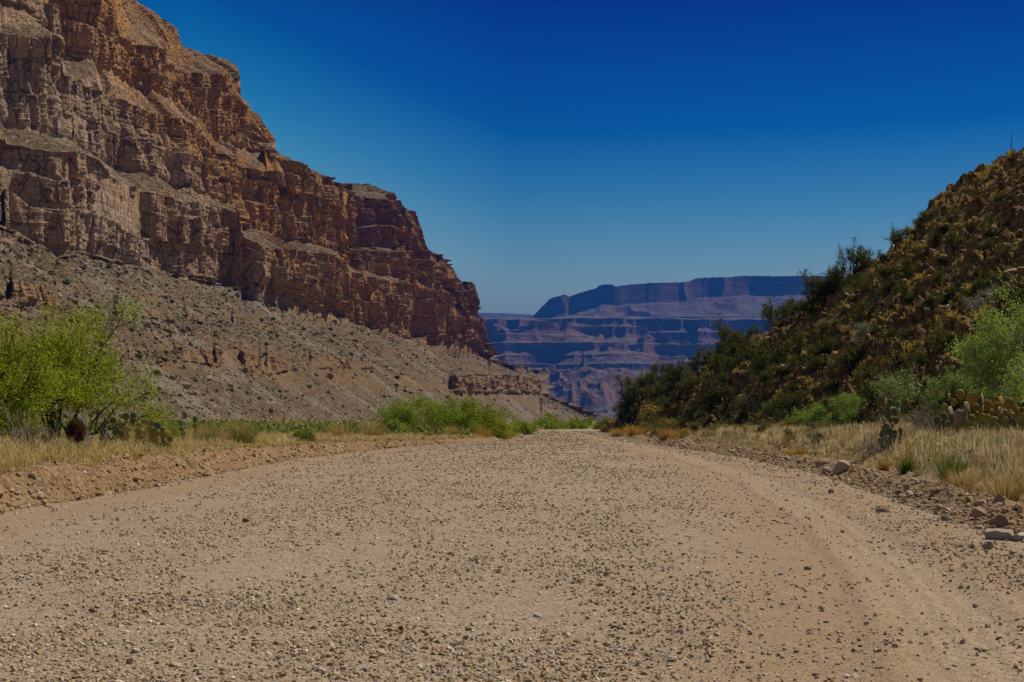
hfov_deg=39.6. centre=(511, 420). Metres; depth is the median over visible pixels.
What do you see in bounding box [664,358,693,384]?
hill shrub
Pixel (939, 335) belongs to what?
hill shrub
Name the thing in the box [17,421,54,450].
dead bush
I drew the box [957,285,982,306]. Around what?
hill shrub
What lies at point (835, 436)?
verge scrub
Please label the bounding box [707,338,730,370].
hill shrub
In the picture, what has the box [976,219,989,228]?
hill shrub
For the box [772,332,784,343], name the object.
hill shrub
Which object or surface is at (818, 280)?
hill shrub
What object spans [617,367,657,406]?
hill shrub
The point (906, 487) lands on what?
rock
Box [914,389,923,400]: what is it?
hill shrub
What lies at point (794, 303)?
hill shrub
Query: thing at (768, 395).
hill shrub
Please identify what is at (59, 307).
talus scrub
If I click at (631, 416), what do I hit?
hill shrub
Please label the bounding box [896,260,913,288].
hill shrub
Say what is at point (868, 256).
hill shrub
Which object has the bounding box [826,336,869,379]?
hill shrub
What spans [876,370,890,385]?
hill shrub
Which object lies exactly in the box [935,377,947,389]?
hill shrub
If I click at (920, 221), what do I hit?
hill shrub
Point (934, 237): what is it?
hill shrub
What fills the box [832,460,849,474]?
rock
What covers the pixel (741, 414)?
hill shrub
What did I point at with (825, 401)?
hill shrub
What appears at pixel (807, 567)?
rock
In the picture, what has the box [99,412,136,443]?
prickly pear
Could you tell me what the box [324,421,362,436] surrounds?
grass tuft
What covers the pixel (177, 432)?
desert shrub
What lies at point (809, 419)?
desert shrub
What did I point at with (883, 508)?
rock
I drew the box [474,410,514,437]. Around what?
desert shrub
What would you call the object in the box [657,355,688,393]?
hill shrub
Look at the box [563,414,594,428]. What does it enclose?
desert shrub
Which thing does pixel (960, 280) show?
hill rubble
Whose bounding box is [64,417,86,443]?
twig ball
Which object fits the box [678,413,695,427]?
hill shrub
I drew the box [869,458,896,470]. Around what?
grass tuft
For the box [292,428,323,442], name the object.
grass tuft
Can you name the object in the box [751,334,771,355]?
hill shrub
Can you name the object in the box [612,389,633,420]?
hill shrub
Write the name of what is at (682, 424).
yellow bush
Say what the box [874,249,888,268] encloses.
hill shrub
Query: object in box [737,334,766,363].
hill shrub
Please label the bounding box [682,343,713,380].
hill shrub
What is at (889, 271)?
hill shrub
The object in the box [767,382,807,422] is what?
hill shrub
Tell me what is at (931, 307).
hill shrub
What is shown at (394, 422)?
desert shrub
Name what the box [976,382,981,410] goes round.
stalk
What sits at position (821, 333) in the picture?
hill shrub
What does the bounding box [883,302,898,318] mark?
hill shrub
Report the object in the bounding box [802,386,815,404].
hill shrub
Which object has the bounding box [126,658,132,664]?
rock
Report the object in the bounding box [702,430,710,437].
yellow bush
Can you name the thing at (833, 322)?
hill shrub
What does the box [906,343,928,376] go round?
hill shrub
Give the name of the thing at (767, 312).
hill shrub
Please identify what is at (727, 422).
hill shrub
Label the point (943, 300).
hill shrub
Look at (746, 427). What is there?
yellow bush
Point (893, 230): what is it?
hill shrub
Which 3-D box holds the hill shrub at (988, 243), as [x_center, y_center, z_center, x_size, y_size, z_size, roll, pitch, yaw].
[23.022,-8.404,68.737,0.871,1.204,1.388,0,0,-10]
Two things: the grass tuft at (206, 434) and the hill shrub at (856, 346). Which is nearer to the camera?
the grass tuft at (206, 434)
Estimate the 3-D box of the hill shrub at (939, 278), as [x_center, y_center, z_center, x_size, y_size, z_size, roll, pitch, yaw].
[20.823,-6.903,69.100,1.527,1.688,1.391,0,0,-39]
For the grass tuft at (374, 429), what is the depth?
85.88 m
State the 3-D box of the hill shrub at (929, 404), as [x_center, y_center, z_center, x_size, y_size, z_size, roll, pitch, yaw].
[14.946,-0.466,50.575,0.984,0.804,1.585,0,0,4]
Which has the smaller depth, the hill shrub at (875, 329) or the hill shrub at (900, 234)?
the hill shrub at (875, 329)
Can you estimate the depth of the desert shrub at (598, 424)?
234.38 m
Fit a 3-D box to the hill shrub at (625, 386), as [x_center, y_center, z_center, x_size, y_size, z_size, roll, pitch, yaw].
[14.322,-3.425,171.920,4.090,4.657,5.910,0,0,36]
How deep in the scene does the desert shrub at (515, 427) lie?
122.17 m
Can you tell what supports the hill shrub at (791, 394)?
on the hill
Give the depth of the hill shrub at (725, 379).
113.41 m
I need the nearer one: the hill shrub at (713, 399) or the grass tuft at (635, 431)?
the hill shrub at (713, 399)
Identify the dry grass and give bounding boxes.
[0,426,492,473]
[644,410,1023,501]
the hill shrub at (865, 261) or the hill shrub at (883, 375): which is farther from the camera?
the hill shrub at (865, 261)
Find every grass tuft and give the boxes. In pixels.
[115,416,176,444]
[176,419,230,439]
[185,429,222,442]
[213,416,266,446]
[222,427,269,445]
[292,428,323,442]
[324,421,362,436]
[356,421,392,436]
[432,423,472,435]
[467,425,505,436]
[494,428,523,438]
[605,427,628,436]
[615,424,648,435]
[652,426,684,440]
[780,450,793,455]
[788,446,810,455]
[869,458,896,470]
[892,455,916,473]
[924,453,979,480]
[930,466,989,491]
[957,469,1023,500]
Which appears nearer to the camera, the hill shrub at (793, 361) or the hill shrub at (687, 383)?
the hill shrub at (793, 361)
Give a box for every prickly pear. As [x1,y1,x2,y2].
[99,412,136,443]
[134,418,172,450]
[176,411,199,440]
[877,395,908,449]
[933,389,1023,434]
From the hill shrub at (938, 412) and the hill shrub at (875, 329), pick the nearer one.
the hill shrub at (938, 412)
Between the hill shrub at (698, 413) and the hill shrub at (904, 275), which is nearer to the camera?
the hill shrub at (904, 275)
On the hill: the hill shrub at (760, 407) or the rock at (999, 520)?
the hill shrub at (760, 407)
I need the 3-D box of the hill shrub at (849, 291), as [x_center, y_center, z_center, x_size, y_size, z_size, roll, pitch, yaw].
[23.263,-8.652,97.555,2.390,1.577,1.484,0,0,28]
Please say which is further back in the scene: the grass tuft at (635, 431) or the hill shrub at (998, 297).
the grass tuft at (635, 431)
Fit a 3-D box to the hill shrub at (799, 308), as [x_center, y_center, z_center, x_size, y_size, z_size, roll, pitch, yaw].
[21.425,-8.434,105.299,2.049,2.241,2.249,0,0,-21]
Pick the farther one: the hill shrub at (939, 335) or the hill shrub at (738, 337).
the hill shrub at (738, 337)
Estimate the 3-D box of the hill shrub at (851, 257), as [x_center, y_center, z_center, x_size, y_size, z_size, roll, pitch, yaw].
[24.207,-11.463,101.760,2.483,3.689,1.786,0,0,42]
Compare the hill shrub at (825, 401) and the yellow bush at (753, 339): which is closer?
the hill shrub at (825, 401)
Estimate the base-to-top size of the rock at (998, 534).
0.192 m
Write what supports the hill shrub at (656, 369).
on the hill
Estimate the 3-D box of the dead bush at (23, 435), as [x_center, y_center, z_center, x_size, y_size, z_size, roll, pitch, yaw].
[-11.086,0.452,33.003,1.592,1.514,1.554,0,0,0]
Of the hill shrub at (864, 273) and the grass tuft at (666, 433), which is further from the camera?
the hill shrub at (864, 273)
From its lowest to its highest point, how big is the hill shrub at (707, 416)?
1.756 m
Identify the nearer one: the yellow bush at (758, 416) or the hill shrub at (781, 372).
the yellow bush at (758, 416)
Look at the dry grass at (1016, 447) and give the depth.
39.85 m
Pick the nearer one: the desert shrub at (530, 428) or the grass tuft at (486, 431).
the grass tuft at (486, 431)
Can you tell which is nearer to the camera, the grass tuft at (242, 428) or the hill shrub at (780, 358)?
the grass tuft at (242, 428)
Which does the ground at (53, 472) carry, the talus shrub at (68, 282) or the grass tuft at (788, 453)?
the grass tuft at (788, 453)
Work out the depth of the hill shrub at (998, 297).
56.15 m
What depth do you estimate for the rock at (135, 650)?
8.37 m
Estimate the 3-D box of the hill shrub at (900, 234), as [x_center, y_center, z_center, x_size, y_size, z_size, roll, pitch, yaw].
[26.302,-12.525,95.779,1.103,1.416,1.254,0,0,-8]
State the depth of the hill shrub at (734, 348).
119.21 m
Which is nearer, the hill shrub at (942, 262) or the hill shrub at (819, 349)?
the hill shrub at (942, 262)
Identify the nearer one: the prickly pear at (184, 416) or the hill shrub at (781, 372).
the prickly pear at (184, 416)
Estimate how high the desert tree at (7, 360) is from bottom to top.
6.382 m
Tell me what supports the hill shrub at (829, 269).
on the hill
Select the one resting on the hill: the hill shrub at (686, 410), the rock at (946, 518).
the hill shrub at (686, 410)
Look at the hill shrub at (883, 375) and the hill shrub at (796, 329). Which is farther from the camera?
the hill shrub at (796, 329)
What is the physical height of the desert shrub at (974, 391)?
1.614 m
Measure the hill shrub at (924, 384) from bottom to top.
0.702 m
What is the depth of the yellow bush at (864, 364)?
71.39 m
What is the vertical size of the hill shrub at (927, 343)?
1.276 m
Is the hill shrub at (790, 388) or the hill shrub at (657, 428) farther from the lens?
the hill shrub at (657, 428)
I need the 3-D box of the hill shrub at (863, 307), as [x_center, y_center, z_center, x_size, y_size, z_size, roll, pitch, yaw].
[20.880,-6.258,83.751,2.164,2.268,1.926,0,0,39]
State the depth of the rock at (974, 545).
15.70 m
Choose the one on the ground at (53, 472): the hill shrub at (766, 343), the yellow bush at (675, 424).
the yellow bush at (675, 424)
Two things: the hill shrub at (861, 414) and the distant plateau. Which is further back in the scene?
the distant plateau
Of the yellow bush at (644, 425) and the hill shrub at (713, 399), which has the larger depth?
the yellow bush at (644, 425)
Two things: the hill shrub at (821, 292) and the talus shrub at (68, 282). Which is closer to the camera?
the hill shrub at (821, 292)
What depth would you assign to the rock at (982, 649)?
8.54 m
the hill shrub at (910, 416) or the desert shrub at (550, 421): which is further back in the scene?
the desert shrub at (550, 421)
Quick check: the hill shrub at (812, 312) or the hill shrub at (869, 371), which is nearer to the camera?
the hill shrub at (869, 371)
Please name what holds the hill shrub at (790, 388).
on the hill
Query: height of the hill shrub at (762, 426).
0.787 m
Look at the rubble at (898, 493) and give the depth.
29.25 m
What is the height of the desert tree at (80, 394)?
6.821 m
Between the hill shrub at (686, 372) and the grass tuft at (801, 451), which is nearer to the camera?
the grass tuft at (801, 451)
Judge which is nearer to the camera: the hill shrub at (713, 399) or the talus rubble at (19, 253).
the hill shrub at (713, 399)
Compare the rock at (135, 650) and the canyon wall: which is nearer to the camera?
the rock at (135, 650)
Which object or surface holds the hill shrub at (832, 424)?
on the ground at (53, 472)
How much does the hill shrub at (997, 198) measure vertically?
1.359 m
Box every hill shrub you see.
[611,374,643,410]
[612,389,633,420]
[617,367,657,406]
[626,405,638,421]
[635,367,659,397]
[638,379,671,408]
[640,405,653,422]
[642,419,667,437]
[648,359,671,384]
[650,421,669,435]
[652,415,662,424]
[654,391,683,418]
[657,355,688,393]
[660,396,679,418]
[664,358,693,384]
[674,372,701,401]
[677,404,698,420]
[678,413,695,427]
[679,364,691,383]
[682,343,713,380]
[684,418,707,432]
[692,340,714,372]
[693,405,709,420]
[695,411,709,426]
[699,386,720,414]
[704,347,738,385]
[705,365,732,394]
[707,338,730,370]
[708,318,735,361]
[718,403,728,414]
[718,414,728,422]
[719,417,734,425]
[720,337,749,369]
[721,324,748,356]
[731,322,763,350]
[732,409,748,423]
[735,393,748,412]
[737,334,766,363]
[745,351,767,380]
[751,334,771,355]
[752,361,778,391]
[754,402,766,410]
[754,422,767,432]
[756,386,774,405]
[757,294,789,332]
[759,401,772,415]
[760,417,775,425]
[761,400,781,414]
[763,334,792,364]
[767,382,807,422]
[768,360,788,383]
[770,317,780,326]
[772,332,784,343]
[773,297,797,326]
[781,352,807,382]
[781,390,801,407]
[781,426,797,438]
[784,328,807,355]
[785,294,803,315]
[786,383,797,393]
[787,292,816,321]
[790,325,802,343]
[794,268,822,313]
[798,329,835,367]
[799,419,835,434]
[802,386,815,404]
[804,429,829,444]
[805,347,825,377]
[806,276,842,311]
[806,316,829,345]
[807,304,819,317]
[813,273,848,301]
[816,395,835,414]
[817,316,847,336]
[818,372,838,396]
[821,260,847,292]
[822,334,838,355]
[826,265,847,287]
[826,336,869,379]
[826,355,838,377]
[826,419,838,430]
[832,335,842,349]
[834,236,864,279]
[836,284,859,304]
[841,269,873,301]
[847,297,880,327]
[848,359,880,388]
[848,404,864,421]
[849,300,871,317]
[852,246,875,274]
[854,341,868,354]
[857,247,875,269]
[857,269,873,279]
[860,373,894,410]
[867,318,882,334]
[871,255,901,286]
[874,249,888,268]
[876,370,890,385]
[877,324,896,342]
[877,351,885,359]
[878,412,908,427]
[882,277,895,296]
[883,222,903,251]
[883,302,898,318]
[883,347,906,373]
[888,232,899,247]
[891,280,917,310]
[895,224,911,242]
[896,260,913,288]
[898,325,914,346]
[900,257,923,279]
[901,242,928,266]
[901,413,928,425]
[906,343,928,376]
[911,207,938,233]
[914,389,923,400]
[917,330,935,357]
[918,378,926,389]
[919,291,935,306]
[919,304,934,319]
[920,399,934,411]
[922,261,947,289]
[924,220,947,246]
[926,409,948,423]
[927,322,954,352]
[933,292,950,305]
[935,255,952,268]
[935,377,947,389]
[937,222,968,257]
[939,204,960,232]
[944,283,957,300]
[944,364,956,381]
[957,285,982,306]
[970,271,997,298]
[971,265,982,280]
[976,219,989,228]
[977,236,996,253]
[978,222,997,240]
[986,272,1011,289]
[990,185,1010,209]
[991,277,1011,307]
[992,214,1008,234]
[992,239,1015,262]
[1013,287,1023,308]
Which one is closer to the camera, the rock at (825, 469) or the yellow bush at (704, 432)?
the rock at (825, 469)
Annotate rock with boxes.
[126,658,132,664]
[131,648,140,652]
[803,565,811,569]
[822,466,831,474]
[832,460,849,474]
[875,505,891,512]
[903,484,909,490]
[941,515,952,520]
[954,542,963,546]
[970,543,978,548]
[972,507,987,518]
[974,647,989,651]
[982,541,992,549]
[984,528,1013,540]
[988,514,1008,527]
[1012,532,1023,540]
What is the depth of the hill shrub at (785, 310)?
110.00 m
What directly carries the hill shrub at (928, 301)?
on the hill
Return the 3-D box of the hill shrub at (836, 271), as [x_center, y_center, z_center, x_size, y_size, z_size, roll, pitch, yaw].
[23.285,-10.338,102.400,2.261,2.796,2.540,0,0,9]
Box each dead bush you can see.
[1,410,64,446]
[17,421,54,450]
[75,407,107,450]
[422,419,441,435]
[854,429,892,457]
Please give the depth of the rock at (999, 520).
18.35 m
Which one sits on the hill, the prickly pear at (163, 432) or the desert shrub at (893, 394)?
the desert shrub at (893, 394)
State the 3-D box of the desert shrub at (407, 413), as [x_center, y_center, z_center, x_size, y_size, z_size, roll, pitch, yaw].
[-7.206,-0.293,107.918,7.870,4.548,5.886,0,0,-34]
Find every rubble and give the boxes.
[0,229,585,421]
[0,438,1023,542]
[600,149,1023,431]
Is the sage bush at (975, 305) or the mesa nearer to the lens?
the sage bush at (975, 305)
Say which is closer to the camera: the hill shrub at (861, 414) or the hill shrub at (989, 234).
the hill shrub at (861, 414)
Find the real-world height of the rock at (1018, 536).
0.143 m
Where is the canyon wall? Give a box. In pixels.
[0,0,600,421]
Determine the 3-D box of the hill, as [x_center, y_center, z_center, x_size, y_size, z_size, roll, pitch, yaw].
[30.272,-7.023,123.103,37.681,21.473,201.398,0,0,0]
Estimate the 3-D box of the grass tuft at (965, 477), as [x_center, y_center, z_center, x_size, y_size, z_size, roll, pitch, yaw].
[8.187,1.093,26.058,1.312,0.576,1.462,0,0,0]
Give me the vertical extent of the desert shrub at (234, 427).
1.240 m
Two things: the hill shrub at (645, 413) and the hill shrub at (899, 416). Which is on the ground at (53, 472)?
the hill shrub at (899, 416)
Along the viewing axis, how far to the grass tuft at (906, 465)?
33.92 m
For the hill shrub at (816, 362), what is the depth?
81.75 m
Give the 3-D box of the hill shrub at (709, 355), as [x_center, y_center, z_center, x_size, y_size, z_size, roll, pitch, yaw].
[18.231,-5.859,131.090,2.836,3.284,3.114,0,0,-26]
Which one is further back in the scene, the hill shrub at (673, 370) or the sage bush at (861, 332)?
the hill shrub at (673, 370)
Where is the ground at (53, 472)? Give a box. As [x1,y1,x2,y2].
[0,421,1023,533]
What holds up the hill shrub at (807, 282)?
on the hill
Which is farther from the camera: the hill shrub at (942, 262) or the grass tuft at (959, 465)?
the hill shrub at (942, 262)
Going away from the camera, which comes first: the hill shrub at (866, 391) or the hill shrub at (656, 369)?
the hill shrub at (866, 391)
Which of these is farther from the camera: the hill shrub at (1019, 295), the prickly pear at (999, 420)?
the hill shrub at (1019, 295)
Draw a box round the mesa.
[481,276,827,420]
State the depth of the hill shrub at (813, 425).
59.04 m
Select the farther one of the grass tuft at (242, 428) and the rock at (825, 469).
the grass tuft at (242, 428)
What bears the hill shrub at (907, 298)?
on the hill
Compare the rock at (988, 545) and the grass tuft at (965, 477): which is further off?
the grass tuft at (965, 477)
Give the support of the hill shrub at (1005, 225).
on the hill
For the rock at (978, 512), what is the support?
on the ground at (53, 472)
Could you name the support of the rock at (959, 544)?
on the road
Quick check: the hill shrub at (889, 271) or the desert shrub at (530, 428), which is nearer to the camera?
the hill shrub at (889, 271)
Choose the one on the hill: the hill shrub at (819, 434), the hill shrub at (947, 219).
the hill shrub at (947, 219)
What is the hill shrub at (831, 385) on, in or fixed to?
on the hill
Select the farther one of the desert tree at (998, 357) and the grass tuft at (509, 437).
the grass tuft at (509, 437)
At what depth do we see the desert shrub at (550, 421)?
239.40 m
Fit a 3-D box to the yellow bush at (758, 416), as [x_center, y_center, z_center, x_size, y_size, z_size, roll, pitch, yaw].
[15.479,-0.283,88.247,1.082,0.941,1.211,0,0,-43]
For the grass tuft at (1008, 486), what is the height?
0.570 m
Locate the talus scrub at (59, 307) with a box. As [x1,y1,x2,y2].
[0,3,586,420]
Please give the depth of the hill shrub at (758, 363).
101.27 m
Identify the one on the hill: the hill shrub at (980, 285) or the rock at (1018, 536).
the hill shrub at (980, 285)
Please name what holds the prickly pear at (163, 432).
on the ground at (53, 472)
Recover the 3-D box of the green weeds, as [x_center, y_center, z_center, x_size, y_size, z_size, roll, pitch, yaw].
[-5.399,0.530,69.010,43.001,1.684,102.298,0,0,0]
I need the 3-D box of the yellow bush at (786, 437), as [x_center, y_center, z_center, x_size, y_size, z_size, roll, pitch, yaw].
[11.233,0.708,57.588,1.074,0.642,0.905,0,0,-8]
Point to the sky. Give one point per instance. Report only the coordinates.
(547, 149)
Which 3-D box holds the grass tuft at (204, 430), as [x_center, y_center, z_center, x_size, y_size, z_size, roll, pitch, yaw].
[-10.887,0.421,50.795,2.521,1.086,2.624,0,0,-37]
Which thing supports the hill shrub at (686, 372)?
on the hill
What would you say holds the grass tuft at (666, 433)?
on the ground at (53, 472)
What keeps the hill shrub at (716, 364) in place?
on the hill
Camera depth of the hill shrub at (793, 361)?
86.89 m
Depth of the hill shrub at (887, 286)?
85.66 m
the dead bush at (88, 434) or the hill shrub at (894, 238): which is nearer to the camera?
the dead bush at (88, 434)
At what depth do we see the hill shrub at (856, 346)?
74.30 m
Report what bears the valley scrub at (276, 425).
on the ground at (53, 472)
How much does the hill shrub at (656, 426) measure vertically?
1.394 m
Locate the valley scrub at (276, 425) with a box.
[0,412,568,438]
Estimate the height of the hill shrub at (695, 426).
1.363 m
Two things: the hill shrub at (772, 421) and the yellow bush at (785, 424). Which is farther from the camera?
the hill shrub at (772, 421)
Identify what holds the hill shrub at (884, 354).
on the hill
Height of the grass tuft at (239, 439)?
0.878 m
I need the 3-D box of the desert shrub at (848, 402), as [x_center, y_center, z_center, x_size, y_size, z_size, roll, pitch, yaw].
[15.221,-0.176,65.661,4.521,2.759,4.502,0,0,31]
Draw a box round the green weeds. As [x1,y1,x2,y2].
[10,414,1022,477]
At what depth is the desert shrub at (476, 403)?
114.48 m
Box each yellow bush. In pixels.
[620,395,665,429]
[640,420,647,431]
[659,399,680,421]
[659,414,677,430]
[668,422,679,429]
[675,425,690,437]
[678,419,694,428]
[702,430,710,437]
[707,422,727,429]
[740,425,756,436]
[746,333,760,347]
[751,412,762,422]
[773,419,798,428]
[780,431,799,444]
[860,360,870,367]
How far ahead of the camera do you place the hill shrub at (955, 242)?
73.78 m
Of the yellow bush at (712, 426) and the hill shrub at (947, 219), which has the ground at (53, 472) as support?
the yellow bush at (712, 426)
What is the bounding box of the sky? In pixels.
[132,0,1023,314]
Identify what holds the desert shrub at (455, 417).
on the ground at (53, 472)
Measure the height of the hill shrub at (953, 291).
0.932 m
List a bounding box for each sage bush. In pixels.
[850,319,871,343]
[961,281,1001,312]
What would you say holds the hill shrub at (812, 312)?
on the hill
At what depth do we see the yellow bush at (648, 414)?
140.62 m
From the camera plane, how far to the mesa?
7196.56 m
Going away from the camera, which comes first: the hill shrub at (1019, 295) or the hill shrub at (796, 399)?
the hill shrub at (1019, 295)
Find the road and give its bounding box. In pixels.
[0,427,1023,681]
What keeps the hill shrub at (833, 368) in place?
on the hill
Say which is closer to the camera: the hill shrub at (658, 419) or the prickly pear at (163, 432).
the prickly pear at (163, 432)
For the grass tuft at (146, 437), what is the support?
on the ground at (53, 472)
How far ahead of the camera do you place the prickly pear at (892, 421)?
42.04 m
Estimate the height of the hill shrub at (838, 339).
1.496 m
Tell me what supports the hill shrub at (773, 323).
on the hill
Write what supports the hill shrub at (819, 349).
on the hill
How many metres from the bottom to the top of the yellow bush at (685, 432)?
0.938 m
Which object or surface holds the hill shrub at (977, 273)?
on the hill
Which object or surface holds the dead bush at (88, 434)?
on the ground at (53, 472)
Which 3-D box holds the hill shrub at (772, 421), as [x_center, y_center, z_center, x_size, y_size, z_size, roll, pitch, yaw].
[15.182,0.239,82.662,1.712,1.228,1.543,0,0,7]
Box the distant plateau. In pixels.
[478,313,532,317]
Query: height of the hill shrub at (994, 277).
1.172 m
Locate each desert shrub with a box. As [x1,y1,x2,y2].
[161,419,200,438]
[213,419,260,434]
[290,428,315,438]
[367,392,451,434]
[377,410,415,432]
[415,392,492,434]
[424,390,504,432]
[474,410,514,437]
[477,402,525,437]
[506,413,539,434]
[531,412,582,428]
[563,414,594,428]
[590,415,612,428]
[781,398,828,425]
[794,389,870,426]
[865,354,926,421]
[900,403,948,431]
[917,360,977,411]
[959,384,993,415]
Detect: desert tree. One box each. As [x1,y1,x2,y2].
[0,281,182,441]
[0,302,68,441]
[945,271,1023,427]
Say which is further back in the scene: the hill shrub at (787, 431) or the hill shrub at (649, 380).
the hill shrub at (649, 380)
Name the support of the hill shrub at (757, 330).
on the hill
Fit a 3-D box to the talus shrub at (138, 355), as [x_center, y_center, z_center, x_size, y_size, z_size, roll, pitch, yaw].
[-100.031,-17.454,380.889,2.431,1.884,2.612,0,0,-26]
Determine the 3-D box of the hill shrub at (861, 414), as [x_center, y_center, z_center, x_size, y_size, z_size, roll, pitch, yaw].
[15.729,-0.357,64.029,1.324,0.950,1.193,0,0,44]
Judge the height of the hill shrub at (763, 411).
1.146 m
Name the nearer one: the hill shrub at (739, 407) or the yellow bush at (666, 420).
the hill shrub at (739, 407)
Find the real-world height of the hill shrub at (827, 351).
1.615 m
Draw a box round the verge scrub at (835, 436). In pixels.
[650,410,1023,484]
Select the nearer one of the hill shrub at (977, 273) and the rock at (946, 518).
the rock at (946, 518)
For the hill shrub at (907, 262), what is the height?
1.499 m
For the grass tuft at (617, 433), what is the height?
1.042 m
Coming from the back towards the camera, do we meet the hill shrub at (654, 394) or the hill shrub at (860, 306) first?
the hill shrub at (654, 394)
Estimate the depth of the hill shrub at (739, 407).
96.85 m
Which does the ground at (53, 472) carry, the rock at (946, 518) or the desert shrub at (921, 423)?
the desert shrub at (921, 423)
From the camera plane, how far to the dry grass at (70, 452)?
36.53 m
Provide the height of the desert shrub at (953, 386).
2.099 m
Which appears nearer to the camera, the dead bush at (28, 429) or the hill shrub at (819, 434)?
the dead bush at (28, 429)
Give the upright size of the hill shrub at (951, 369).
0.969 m
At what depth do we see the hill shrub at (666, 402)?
135.31 m
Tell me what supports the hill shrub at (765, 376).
on the hill
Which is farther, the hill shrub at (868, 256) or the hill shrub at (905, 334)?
the hill shrub at (868, 256)
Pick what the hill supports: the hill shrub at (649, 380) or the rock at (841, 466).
the hill shrub at (649, 380)
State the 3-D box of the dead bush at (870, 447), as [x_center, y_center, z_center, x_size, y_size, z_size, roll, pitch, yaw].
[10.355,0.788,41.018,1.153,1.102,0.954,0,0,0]
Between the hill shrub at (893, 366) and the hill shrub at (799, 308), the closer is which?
the hill shrub at (893, 366)
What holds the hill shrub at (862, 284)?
on the hill
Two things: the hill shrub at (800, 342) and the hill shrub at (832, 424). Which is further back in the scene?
the hill shrub at (800, 342)
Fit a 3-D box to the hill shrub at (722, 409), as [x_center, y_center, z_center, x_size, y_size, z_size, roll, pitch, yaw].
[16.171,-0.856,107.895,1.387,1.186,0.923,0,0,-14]
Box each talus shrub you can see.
[61,279,70,284]
[135,353,142,358]
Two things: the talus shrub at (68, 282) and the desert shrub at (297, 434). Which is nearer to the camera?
the desert shrub at (297, 434)
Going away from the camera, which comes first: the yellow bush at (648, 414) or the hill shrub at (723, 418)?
the hill shrub at (723, 418)
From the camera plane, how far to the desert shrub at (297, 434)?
65.85 m
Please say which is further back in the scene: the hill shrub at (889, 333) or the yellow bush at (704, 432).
the yellow bush at (704, 432)
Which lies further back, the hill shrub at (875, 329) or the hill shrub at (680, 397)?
the hill shrub at (680, 397)
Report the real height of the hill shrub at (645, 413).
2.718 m
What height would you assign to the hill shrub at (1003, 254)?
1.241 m
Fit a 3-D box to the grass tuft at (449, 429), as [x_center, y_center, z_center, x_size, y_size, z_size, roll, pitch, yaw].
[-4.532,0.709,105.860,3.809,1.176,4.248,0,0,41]
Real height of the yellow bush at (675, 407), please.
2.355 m
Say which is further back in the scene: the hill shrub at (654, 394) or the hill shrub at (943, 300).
the hill shrub at (654, 394)
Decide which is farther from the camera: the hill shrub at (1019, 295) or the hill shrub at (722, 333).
the hill shrub at (722, 333)
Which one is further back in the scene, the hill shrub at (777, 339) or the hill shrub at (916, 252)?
the hill shrub at (777, 339)
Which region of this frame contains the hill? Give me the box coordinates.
[604,147,1023,431]
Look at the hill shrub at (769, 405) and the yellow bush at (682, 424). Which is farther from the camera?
the yellow bush at (682, 424)
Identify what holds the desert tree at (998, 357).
on the ground at (53, 472)

